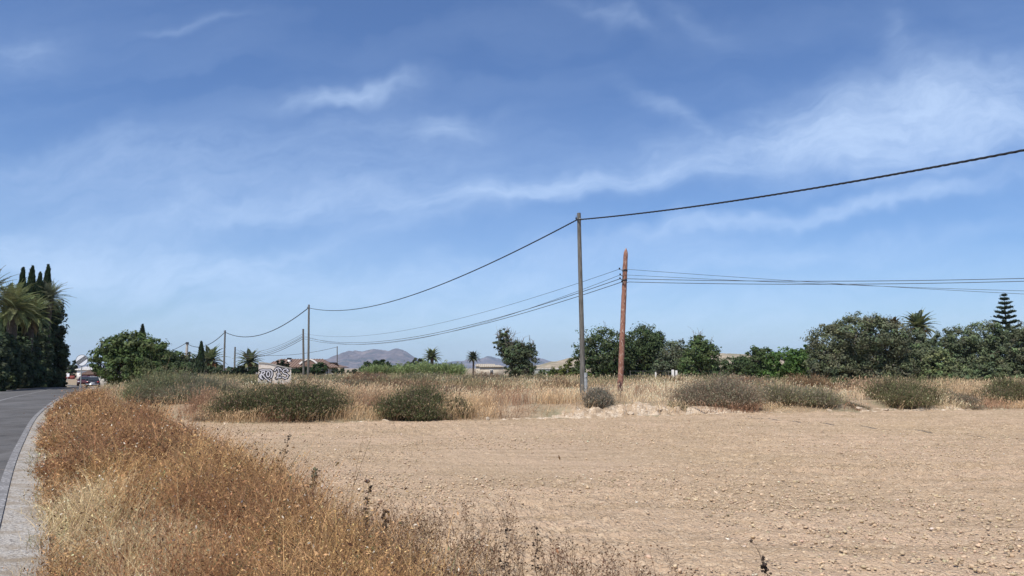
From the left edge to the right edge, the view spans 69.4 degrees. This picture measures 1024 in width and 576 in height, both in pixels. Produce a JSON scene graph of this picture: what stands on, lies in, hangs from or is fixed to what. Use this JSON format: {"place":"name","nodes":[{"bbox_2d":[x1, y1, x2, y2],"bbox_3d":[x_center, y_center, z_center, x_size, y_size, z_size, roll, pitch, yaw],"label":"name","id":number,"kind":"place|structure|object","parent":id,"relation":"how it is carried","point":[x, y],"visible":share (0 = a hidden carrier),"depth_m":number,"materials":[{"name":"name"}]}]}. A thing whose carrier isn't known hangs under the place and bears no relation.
{"place":"outdoors","nodes":[
{"label":"outdoors","id":0,"kind":"place"},
{"bbox_2d":[0,385,89,524],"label":"road","id":1,"kind":"structure","parent":0,"point":[14,420],"depth_m":28.62,"materials":[{"name":"asphalt"}]},
{"bbox_2d":[0,385,81,522],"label":"edge line","id":2,"kind":"object","parent":1,"relation":"on","point":[6,478],"visible":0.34,"depth_m":12.26,"materials":[{"name":"paint"}]},
{"bbox_2d":[85,377,100,386],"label":"car","id":3,"kind":"object","parent":1,"relation":"on","point":[94,381],"visible":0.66,"depth_m":104.51,"materials":[{"name":"paint"}]},
{"bbox_2d":[0,385,94,575],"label":"road shoulder","id":4,"kind":"object","parent":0,"point":[12,525],"visible":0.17,"depth_m":7.93},
{"bbox_2d":[324,348,467,367],"bbox_3d":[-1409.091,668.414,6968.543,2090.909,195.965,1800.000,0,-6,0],"label":"mountains","id":5,"kind":"structure","parent":0,"point":[353,359],"depth_m":6614.22,"materials":[{"name":"stone"}]},
{"bbox_2d":[439,356,551,367],"bbox_3d":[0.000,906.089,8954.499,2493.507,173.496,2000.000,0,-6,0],"label":"mountains","id":6,"kind":"structure","parent":0,"point":[490,360],"depth_m":8653.59,"materials":[{"name":"stone"}]},
{"bbox_2d":[0,0,1023,367],"label":"sky","id":7,"kind":"structure","parent":0,"point":[191,171],"materials":[{"name":"blue"}]},
{"bbox_2d":[47,368,1023,575],"bbox_3d":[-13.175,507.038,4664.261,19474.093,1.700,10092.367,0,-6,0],"label":"ground","id":8,"kind":"structure","parent":0,"point":[539,410],"depth_m":23.67,"materials":[{"name":"soil"}]},
{"bbox_2d":[0,334,13,391],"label":"broadleaf tree","id":9,"kind":"object","parent":8,"relation":"on","point":[5,359],"visible":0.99,"depth_m":51.76,"materials":[{"name":"green plant"}]},
{"bbox_2d":[0,282,21,340],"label":"cypress tree","id":10,"kind":"object","parent":8,"relation":"on","point":[2,327],"visible":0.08,"depth_m":59.31,"materials":[{"name":"green plant"}]},
{"bbox_2d":[0,332,25,389],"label":"broadleaf tree","id":11,"kind":"object","parent":8,"relation":"on","point":[15,372],"visible":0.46,"depth_m":55.54,"materials":[{"name":"green plant"}]},
{"bbox_2d":[0,269,27,314],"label":"palm tree","id":12,"kind":"object","parent":8,"relation":"on","point":[2,298],"visible":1,"depth_m":53.92,"materials":[{"name":"green plant"}]},
{"bbox_2d":[17,267,27,338],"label":"cypress tree","id":13,"kind":"object","parent":8,"relation":"on","point":[22,274],"visible":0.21,"depth_m":63.34,"materials":[{"name":"green plant"}]},
{"bbox_2d":[0,278,50,339],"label":"palm tree","id":14,"kind":"object","parent":8,"relation":"on","point":[12,321],"visible":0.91,"depth_m":56.85,"materials":[{"name":"green plant"}]},
{"bbox_2d":[16,331,37,388],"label":"broadleaf tree","id":15,"kind":"object","parent":8,"relation":"on","point":[27,381],"visible":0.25,"depth_m":59.62,"materials":[{"name":"green plant"}]},
{"bbox_2d":[26,265,39,362],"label":"cypress tree","id":16,"kind":"object","parent":8,"relation":"on","point":[32,279],"visible":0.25,"depth_m":67.30,"materials":[{"name":"green plant"}]},
{"bbox_2d":[31,334,46,387],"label":"broadleaf tree","id":17,"kind":"object","parent":8,"relation":"on","point":[38,380],"visible":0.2,"depth_m":64.54,"materials":[{"name":"green plant"}]},
{"bbox_2d":[19,292,62,351],"bbox_3d":[-40.158,4.399,61.303,4.754,8.254,4.391,2,-7,-18],"label":"palm tree","id":18,"kind":"object","parent":8,"relation":"on","point":[32,330],"visible":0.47,"depth_m":61.36,"materials":[{"name":"green plant"}]},
{"bbox_2d":[36,271,47,327],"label":"cypress tree","id":19,"kind":"object","parent":8,"relation":"on","point":[39,280],"visible":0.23,"depth_m":71.26,"materials":[{"name":"green plant"}]},
{"bbox_2d":[37,318,56,387],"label":"broadleaf tree","id":20,"kind":"object","parent":8,"relation":"on","point":[47,354],"visible":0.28,"depth_m":69.71,"materials":[{"name":"green plant"}]},
{"bbox_2d":[43,264,53,380],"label":"cypress tree","id":21,"kind":"object","parent":8,"relation":"on","point":[47,276],"visible":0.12,"depth_m":75.40,"materials":[{"name":"green plant"}]},
{"bbox_2d":[39,278,71,343],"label":"palm tree","id":22,"kind":"object","parent":8,"relation":"on","point":[50,289],"visible":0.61,"depth_m":72.04,"materials":[{"name":"green plant"}]},
{"bbox_2d":[48,301,70,386],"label":"broadleaf tree","id":23,"kind":"object","parent":8,"relation":"on","point":[62,363],"visible":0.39,"depth_m":76.46,"materials":[{"name":"green plant"}]},
{"bbox_2d":[76,355,87,386],"bbox_3d":[-33.281,6.606,57.106,0.880,2.909,0.120,1,-6,-8],"label":"road sign","id":24,"kind":"object","parent":8,"relation":"on","point":[81,360],"visible":0.98,"depth_m":57.15,"materials":[{"name":"metal"}]},
{"bbox_2d":[75,366,104,378],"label":"white building","id":25,"kind":"structure","parent":8,"relation":"on","point":[85,369],"depth_m":170.91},
{"bbox_2d":[86,329,176,385],"bbox_3d":[-30.750,5.756,59.456,7.110,4.936,5.046,0,-6,0],"label":"fig tree","id":26,"kind":"object","parent":8,"relation":"on","point":[119,354],"visible":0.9,"depth_m":58.80,"materials":[{"name":"green plant"}]},
{"bbox_2d":[110,354,208,403],"bbox_3d":[-12.827,3.319,27.252,4.295,2.007,3.211,0,-6,0],"label":"bush","id":27,"kind":"object","parent":8,"relation":"on","point":[127,392],"visible":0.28,"depth_m":26.93,"materials":[{"name":"leaf"},{"name":"bark"}]},
{"bbox_2d":[155,348,201,377],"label":"fig tree","id":28,"kind":"object","parent":8,"relation":"on","point":[177,360],"visible":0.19,"depth_m":65.04,"materials":[{"name":"green plant"}]},
{"bbox_2d":[125,360,246,406],"bbox_3d":[-11.567,3.440,26.599,4.670,1.750,3.788,0,-6,0],"label":"bush","id":29,"kind":"object","parent":8,"relation":"on","point":[188,387],"visible":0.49,"depth_m":26.07,"materials":[{"name":"leaf"},{"name":"bark"}]},
{"bbox_2d":[184,352,206,373],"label":"shrub","id":30,"kind":"object","parent":8,"relation":"on","point":[192,359],"visible":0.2,"depth_m":103.87,"materials":[{"name":"green plant"}]},
{"bbox_2d":[195,341,205,374],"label":"cypress tree","id":31,"kind":"object","parent":8,"relation":"on","point":[200,361],"visible":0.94,"depth_m":99.20,"materials":[{"name":"green plant"}]},
{"bbox_2d":[194,343,226,371],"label":"palm tree","id":32,"kind":"object","parent":8,"relation":"on","point":[210,356],"visible":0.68,"depth_m":118.89,"materials":[{"name":"green plant"}]},
{"bbox_2d":[204,364,231,375],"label":"shrub","id":33,"kind":"object","parent":8,"relation":"on","point":[213,369],"visible":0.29,"depth_m":106.86,"materials":[{"name":"green plant"}]},
{"bbox_2d":[222,365,258,377],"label":"shrub","id":34,"kind":"object","parent":8,"relation":"on","point":[242,370],"visible":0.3,"depth_m":110.53,"materials":[{"name":"green plant"}]},
{"bbox_2d":[232,348,264,369],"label":"palm tree","id":35,"kind":"object","parent":8,"relation":"on","point":[249,362],"visible":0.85,"depth_m":120.89,"materials":[{"name":"green plant"}]},
{"bbox_2d":[226,374,287,389],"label":"bush","id":36,"kind":"object","parent":8,"relation":"on","point":[248,381],"visible":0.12,"depth_m":41.16,"materials":[{"name":"brown plant"}]},
{"bbox_2d":[258,362,291,383],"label":"ruined wall","id":37,"kind":"structure","parent":8,"relation":"on","point":[268,371],"depth_m":43.67,"materials":[{"name":"paint"}]},
{"bbox_2d":[291,366,311,376],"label":"shrub","id":38,"kind":"object","parent":8,"relation":"on","point":[297,370],"visible":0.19,"depth_m":115.02,"materials":[{"name":"green plant"}]},
{"bbox_2d":[302,329,304,375],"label":"utility pole","id":39,"kind":"object","parent":8,"relation":"on","point":[303,364],"visible":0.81,"depth_m":81.60,"materials":[{"name":"brown wood"}]},
{"bbox_2d":[307,305,309,375],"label":"utility pole","id":40,"kind":"object","parent":8,"relation":"on","point":[308,348],"visible":0.88,"depth_m":72.78,"materials":[{"name":"concrete"}]},
{"bbox_2d":[271,358,348,375],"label":"villa","id":41,"kind":"object","parent":8,"relation":"on","point":[295,363],"visible":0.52,"depth_m":146.61,"materials":[{"name":"ceramic"}]},
{"bbox_2d":[310,362,328,375],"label":"shrub","id":42,"kind":"object","parent":8,"relation":"on","point":[317,368],"visible":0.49,"depth_m":109.06,"materials":[{"name":"green plant"}]},
{"bbox_2d":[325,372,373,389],"bbox_3d":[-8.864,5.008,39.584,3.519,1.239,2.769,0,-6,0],"label":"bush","id":43,"kind":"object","parent":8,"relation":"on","point":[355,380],"visible":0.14,"depth_m":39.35,"materials":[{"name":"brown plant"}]},
{"bbox_2d":[1,379,705,575],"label":"verge weeds","id":44,"kind":"object","parent":8,"relation":"on","point":[87,436],"visible":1,"depth_m":6.84,"materials":[{"name":"brown plant"}]},
{"bbox_2d":[336,371,378,384],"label":"dry grass","id":45,"kind":"structure","parent":8,"relation":"on","point":[362,376],"depth_m":47.39,"materials":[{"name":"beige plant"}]},
{"bbox_2d":[359,360,392,372],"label":"shrub","id":46,"kind":"object","parent":8,"relation":"on","point":[377,362],"visible":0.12,"depth_m":95.19,"materials":[{"name":"green plant"}]},
{"bbox_2d":[367,370,426,392],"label":"bush","id":47,"kind":"object","parent":8,"relation":"on","point":[398,382],"visible":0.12,"depth_m":35.20,"materials":[{"name":"brown plant"}]},
{"bbox_2d":[357,359,470,375],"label":"reed bed","id":48,"kind":"object","parent":8,"relation":"on","point":[456,368],"visible":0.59,"depth_m":91.89,"materials":[{"name":"green plant"}]},
{"bbox_2d":[396,366,445,382],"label":"bush","id":49,"kind":"object","parent":8,"relation":"on","point":[414,375],"visible":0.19,"depth_m":51.38,"materials":[{"name":"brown plant"}]},
{"bbox_2d":[406,374,443,388],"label":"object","id":50,"kind":"object","parent":8,"relation":"on","point":[424,380],"visible":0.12,"depth_m":39.72,"materials":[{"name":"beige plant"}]},
{"bbox_2d":[422,348,442,364],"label":"palm tree","id":51,"kind":"object","parent":8,"relation":"on","point":[431,356],"visible":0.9,"depth_m":148.94,"materials":[{"name":"green plant"}]},
{"bbox_2d":[419,381,472,396],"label":"dry grass","id":52,"kind":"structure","parent":8,"relation":"on","point":[453,388],"depth_m":32.67,"materials":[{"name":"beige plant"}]},
{"bbox_2d":[438,395,474,420],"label":"bush","id":53,"kind":"object","parent":8,"relation":"on","point":[455,402],"visible":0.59,"depth_m":22.79,"materials":[{"name":"brown plant"}]},
{"bbox_2d":[438,373,489,386],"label":"dry grass","id":54,"kind":"structure","parent":8,"relation":"on","point":[465,379],"depth_m":45.05,"materials":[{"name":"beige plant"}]},
{"bbox_2d":[466,350,480,374],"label":"palm tree","id":55,"kind":"object","parent":8,"relation":"on","point":[473,356],"visible":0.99,"depth_m":163.92,"materials":[{"name":"green plant"}]},
{"bbox_2d":[443,370,506,379],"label":"bush","id":56,"kind":"object","parent":8,"relation":"on","point":[485,374],"visible":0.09,"depth_m":57.75,"materials":[{"name":"brown plant"}]},
{"bbox_2d":[479,365,503,375],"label":"farm building","id":57,"kind":"structure","parent":8,"relation":"on","point":[493,369],"depth_m":193.80,"materials":[{"name":"paint"}]},
{"bbox_2d":[466,379,525,392],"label":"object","id":58,"kind":"object","parent":8,"relation":"on","point":[491,386],"visible":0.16,"depth_m":37.32,"materials":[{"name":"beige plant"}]},
{"bbox_2d":[481,371,525,384],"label":"bush","id":59,"kind":"object","parent":8,"relation":"on","point":[502,379],"visible":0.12,"depth_m":49.46,"materials":[{"name":"brown plant"}]},
{"bbox_2d":[492,326,539,377],"bbox_3d":[0.493,5.717,63.745,3.747,5.009,3.233,-4,-8,35],"label":"carob tree","id":60,"kind":"object","parent":8,"relation":"on","point":[516,355],"visible":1,"depth_m":63.27,"materials":[{"name":"green plant"}]},
{"bbox_2d":[517,373,567,381],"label":"bush","id":61,"kind":"object","parent":8,"relation":"on","point":[528,376],"visible":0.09,"depth_m":57.40,"materials":[{"name":"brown plant"}]},
{"bbox_2d":[79,371,1023,423],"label":"dry grass","id":62,"kind":"structure","parent":8,"relation":"on","point":[555,392],"depth_m":27.76,"materials":[{"name":"plant"}]},
{"bbox_2d":[548,358,579,377],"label":"shrub","id":63,"kind":"object","parent":8,"relation":"on","point":[564,370],"visible":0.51,"depth_m":81.20,"materials":[{"name":"green plant"}]},
{"bbox_2d":[539,376,591,387],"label":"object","id":64,"kind":"object","parent":8,"relation":"on","point":[565,380],"visible":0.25,"depth_m":45.08,"materials":[{"name":"beige plant"}]},
{"bbox_2d":[575,213,587,400],"bbox_3d":[2.517,0.797,26.553,0.393,7.100,0.226,-2,-6,16],"label":"utility pole","id":65,"kind":"object","parent":8,"relation":"on","point":[583,379],"visible":0.77,"depth_m":26.50,"materials":[{"name":"grey wood"}]},
{"bbox_2d":[171,149,1023,350],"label":"overhead cable","id":66,"kind":"object","parent":65,"relation":"attached to","point":[958,162],"visible":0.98,"depth_m":19.88,"materials":[{"name":"black rubber"}]},
{"bbox_2d":[576,379,623,408],"bbox_3d":[2.955,3.567,24.767,1.607,1.056,1.856,0,-6,0],"label":"bush","id":67,"kind":"object","parent":8,"relation":"on","point":[601,397],"visible":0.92,"depth_m":24.51,"materials":[{"name":"green plant"}]},
{"bbox_2d":[571,320,637,379],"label":"almond tree","id":68,"kind":"object","parent":8,"relation":"on","point":[606,362],"visible":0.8,"depth_m":76.84,"materials":[{"name":"green plant"}]},
{"bbox_2d":[617,248,627,397],"bbox_3d":[4.474,1.538,30.002,0.555,6.373,0.258,0,-6,0],"label":"utility pole","id":69,"kind":"object","parent":8,"relation":"on","point":[622,332],"visible":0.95,"depth_m":29.93,"materials":[{"name":"brown wood"}]},
{"bbox_2d":[235,275,1018,353],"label":"overhead wire","id":70,"kind":"object","parent":69,"relation":"attached to","point":[673,277],"visible":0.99,"depth_m":29.77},
{"bbox_2d":[238,269,1017,351],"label":"overhead wire","id":71,"kind":"object","parent":69,"relation":"attached to","point":[668,272],"visible":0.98,"depth_m":29.79,"materials":[{"name":"metal"}]},
{"bbox_2d":[235,281,1023,357],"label":"overhead wire","id":72,"kind":"object","parent":69,"relation":"attached to","point":[664,282],"visible":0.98,"depth_m":29.71,"materials":[{"name":"metal"}]},
{"bbox_2d":[235,278,1023,355],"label":"overhead wire","id":73,"kind":"object","parent":69,"relation":"attached to","point":[645,279],"visible":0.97,"depth_m":29.98,"materials":[{"name":"metal"}]},
{"bbox_2d":[624,321,668,376],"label":"almond tree","id":74,"kind":"object","parent":8,"relation":"on","point":[648,344],"visible":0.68,"depth_m":79.02,"materials":[{"name":"green plant"}]},
{"bbox_2d":[651,338,686,379],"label":"olive tree","id":75,"kind":"object","parent":8,"relation":"on","point":[664,366],"visible":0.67,"depth_m":74.89,"materials":[{"name":"green plant"}]},
{"bbox_2d":[674,327,721,378],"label":"almond tree","id":76,"kind":"object","parent":8,"relation":"on","point":[699,353],"visible":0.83,"depth_m":69.02,"materials":[{"name":"green plant"}]},
{"bbox_2d":[714,356,747,376],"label":"shrub","id":77,"kind":"object","parent":8,"relation":"on","point":[735,367],"visible":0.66,"depth_m":73.42,"materials":[{"name":"green plant"}]},
{"bbox_2d":[710,372,775,385],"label":"bush","id":78,"kind":"object","parent":8,"relation":"on","point":[744,378],"visible":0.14,"depth_m":42.79,"materials":[{"name":"beige plant"}]},
{"bbox_2d":[743,345,773,378],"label":"broadleaf tree","id":79,"kind":"object","parent":8,"relation":"on","point":[754,365],"visible":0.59,"depth_m":69.05,"materials":[{"name":"green plant"}]},
{"bbox_2d":[757,344,812,380],"bbox_3d":[23.939,6.649,63.731,4.560,3.621,4.109,2,-7,-22],"label":"fig tree","id":80,"kind":"object","parent":8,"relation":"on","point":[792,359],"visible":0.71,"depth_m":62.86,"materials":[{"name":"green plant"}]},
{"bbox_2d":[752,370,856,407],"bbox_3d":[10.528,3.744,27.666,4.731,1.498,3.219,0,-6,0],"label":"bush","id":81,"kind":"object","parent":8,"relation":"on","point":[820,396],"visible":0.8,"depth_m":26.90,"materials":[{"name":"green plant"}]},
{"bbox_2d":[777,371,843,389],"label":"bush","id":82,"kind":"object","parent":8,"relation":"on","point":[814,381],"visible":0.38,"depth_m":41.21,"materials":[{"name":"beige plant"}]},
{"bbox_2d":[831,377,878,389],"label":"bush","id":83,"kind":"object","parent":8,"relation":"on","point":[847,384],"visible":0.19,"depth_m":41.59,"materials":[{"name":"beige plant"}]},
{"bbox_2d":[841,400,870,409],"bbox_3d":[12.748,4.318,27.253,1.117,0.441,1.258,0,-6,0],"label":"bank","id":84,"kind":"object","parent":8,"relation":"on","point":[855,404],"visible":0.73,"depth_m":27.23,"materials":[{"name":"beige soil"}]},
{"bbox_2d":[800,311,918,382],"bbox_3d":[25.117,4.712,54.186,8.226,5.975,6.524,0,-6,0],"label":"olive tree","id":85,"kind":"object","parent":8,"relation":"on","point":[844,354],"visible":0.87,"depth_m":52.61,"materials":[{"name":"green plant"}]},
{"bbox_2d":[901,307,937,360],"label":"palm tree","id":86,"kind":"object","parent":8,"relation":"on","point":[918,320],"visible":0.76,"depth_m":79.56,"materials":[{"name":"green plant"}]},
{"bbox_2d":[900,329,943,378],"bbox_3d":[30.614,5.265,55.250,3.833,4.415,3.131,0,-6,0],"label":"olive tree","id":87,"kind":"object","parent":8,"relation":"on","point":[921,344],"visible":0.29,"depth_m":54.86,"materials":[{"name":"green plant"}]},
{"bbox_2d":[916,346,972,382],"bbox_3d":[31.257,5.783,53.821,3.882,3.105,3.073,0,-6,0],"label":"olive tree","id":88,"kind":"object","parent":8,"relation":"on","point":[950,366],"visible":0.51,"depth_m":53.29,"materials":[{"name":"green plant"}]},
{"bbox_2d":[931,320,1014,371],"bbox_3d":[36.104,5.226,58.034,6.848,5.582,4.862,0,-6,0],"label":"olive tree","id":89,"kind":"object","parent":8,"relation":"on","point":[968,347],"visible":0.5,"depth_m":56.99,"materials":[{"name":"green plant"}]},
{"bbox_2d":[951,361,1014,382],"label":"olive tree","id":90,"kind":"object","parent":8,"relation":"on","point":[990,369],"visible":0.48,"depth_m":49.12,"materials":[{"name":"green plant"}]},
{"bbox_2d":[955,366,1023,403],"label":"bush","id":91,"kind":"object","parent":8,"relation":"on","point":[1007,389],"visible":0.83,"depth_m":29.71,"materials":[{"name":"green plant"}]},
{"bbox_2d":[990,293,1021,347],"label":"norfolk pine","id":92,"kind":"object","parent":8,"relation":"on","point":[1006,317],"visible":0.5,"depth_m":65.86,"materials":[{"name":"green plant"}]},
{"bbox_2d":[996,321,1023,379],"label":"olive tree","id":93,"kind":"object","parent":8,"relation":"on","point":[1014,360],"visible":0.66,"depth_m":53.46,"materials":[{"name":"green plant"}]},
{"bbox_2d":[173,409,1023,575],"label":"field","id":94,"kind":"structure","parent":0,"point":[983,481],"depth_m":10.15,"materials":[{"name":"soil"}]},
{"bbox_2d":[189,409,240,422],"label":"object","id":95,"kind":"object","parent":94,"relation":"on","point":[203,419],"visible":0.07,"depth_m":21.90,"materials":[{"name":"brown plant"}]},
{"bbox_2d":[362,479,371,529],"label":"dried stalk","id":96,"kind":"object","parent":94,"relation":"on","point":[369,489],"visible":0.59,"depth_m":6.48,"materials":[{"name":"brown plant"}]},
{"bbox_2d":[380,509,389,549],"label":"dried stalk","id":97,"kind":"object","parent":94,"relation":"on","point":[383,513],"visible":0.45,"depth_m":6.00,"materials":[{"name":"brown plant"}]},
{"bbox_2d":[317,490,695,575],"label":"dead weeds","id":98,"kind":"object","parent":94,"relation":"on","point":[499,554],"visible":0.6,"depth_m":5.57,"materials":[{"name":"brown plant"}]},
{"bbox_2d":[531,527,542,574],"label":"dried stalk","id":99,"kind":"object","parent":94,"relation":"on","point":[535,553],"visible":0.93,"depth_m":5.23,"materials":[{"name":"brown plant"}]},
{"bbox_2d":[171,412,1023,575],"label":"soil clods","id":100,"kind":"object","parent":94,"relation":"on","point":[972,566],"visible":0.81,"depth_m":9.19,"materials":[{"name":"soil"}]},
{"bbox_2d":[750,539,771,574],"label":"dried stalk","id":101,"kind":"object","parent":94,"relation":"on","point":[764,567],"visible":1,"depth_m":5.22,"materials":[{"name":"brown plant"}]},
{"bbox_2d":[223,401,996,423],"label":"earth bank","id":102,"kind":"structure","parent":0,"point":[598,412],"depth_m":24.62,"materials":[{"name":"soil"}]},
{"bbox_2d":[194,373,361,421],"bbox_3d":[-6.903,3.270,22.711,5.196,1.630,3.941,0,-6,0],"label":"bush","id":103,"kind":"object","parent":102,"relation":"on","point":[304,396],"visible":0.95,"depth_m":21.84,"materials":[{"name":"leaf"},{"name":"bark"}]},
{"bbox_2d":[360,373,459,421],"bbox_3d":[-3.003,3.340,22.504,2.669,1.509,3.110,-5,-8,40],"label":"bush","id":104,"kind":"object","parent":102,"relation":"on","point":[409,400],"visible":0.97,"depth_m":22.20,"materials":[{"name":"green plant"}]},
{"bbox_2d":[659,362,778,409],"bbox_3d":[7.464,3.576,27.153,4.590,1.739,3.694,0,-6,0],"label":"bush","id":105,"kind":"object","parent":102,"relation":"on","point":[723,391],"visible":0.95,"depth_m":26.37,"materials":[{"name":"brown plant"}]},
{"bbox_2d":[850,367,956,408],"bbox_3d":[15.413,3.820,28.365,4.231,1.660,3.129,0,-6,0],"label":"bush","id":106,"kind":"object","parent":102,"relation":"on","point":[897,392],"visible":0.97,"depth_m":28.12,"materials":[{"name":"green plant"}]},
{"bbox_2d":[939,388,989,409],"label":"dry grass","id":107,"kind":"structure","parent":102,"relation":"on","point":[970,400],"depth_m":28.55,"materials":[{"name":"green plant"}]},
{"bbox_2d":[536,353,893,370],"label":"dry hill","id":108,"kind":"structure","parent":0,"point":[554,364],"depth_m":673.01,"materials":[{"name":"soil"}]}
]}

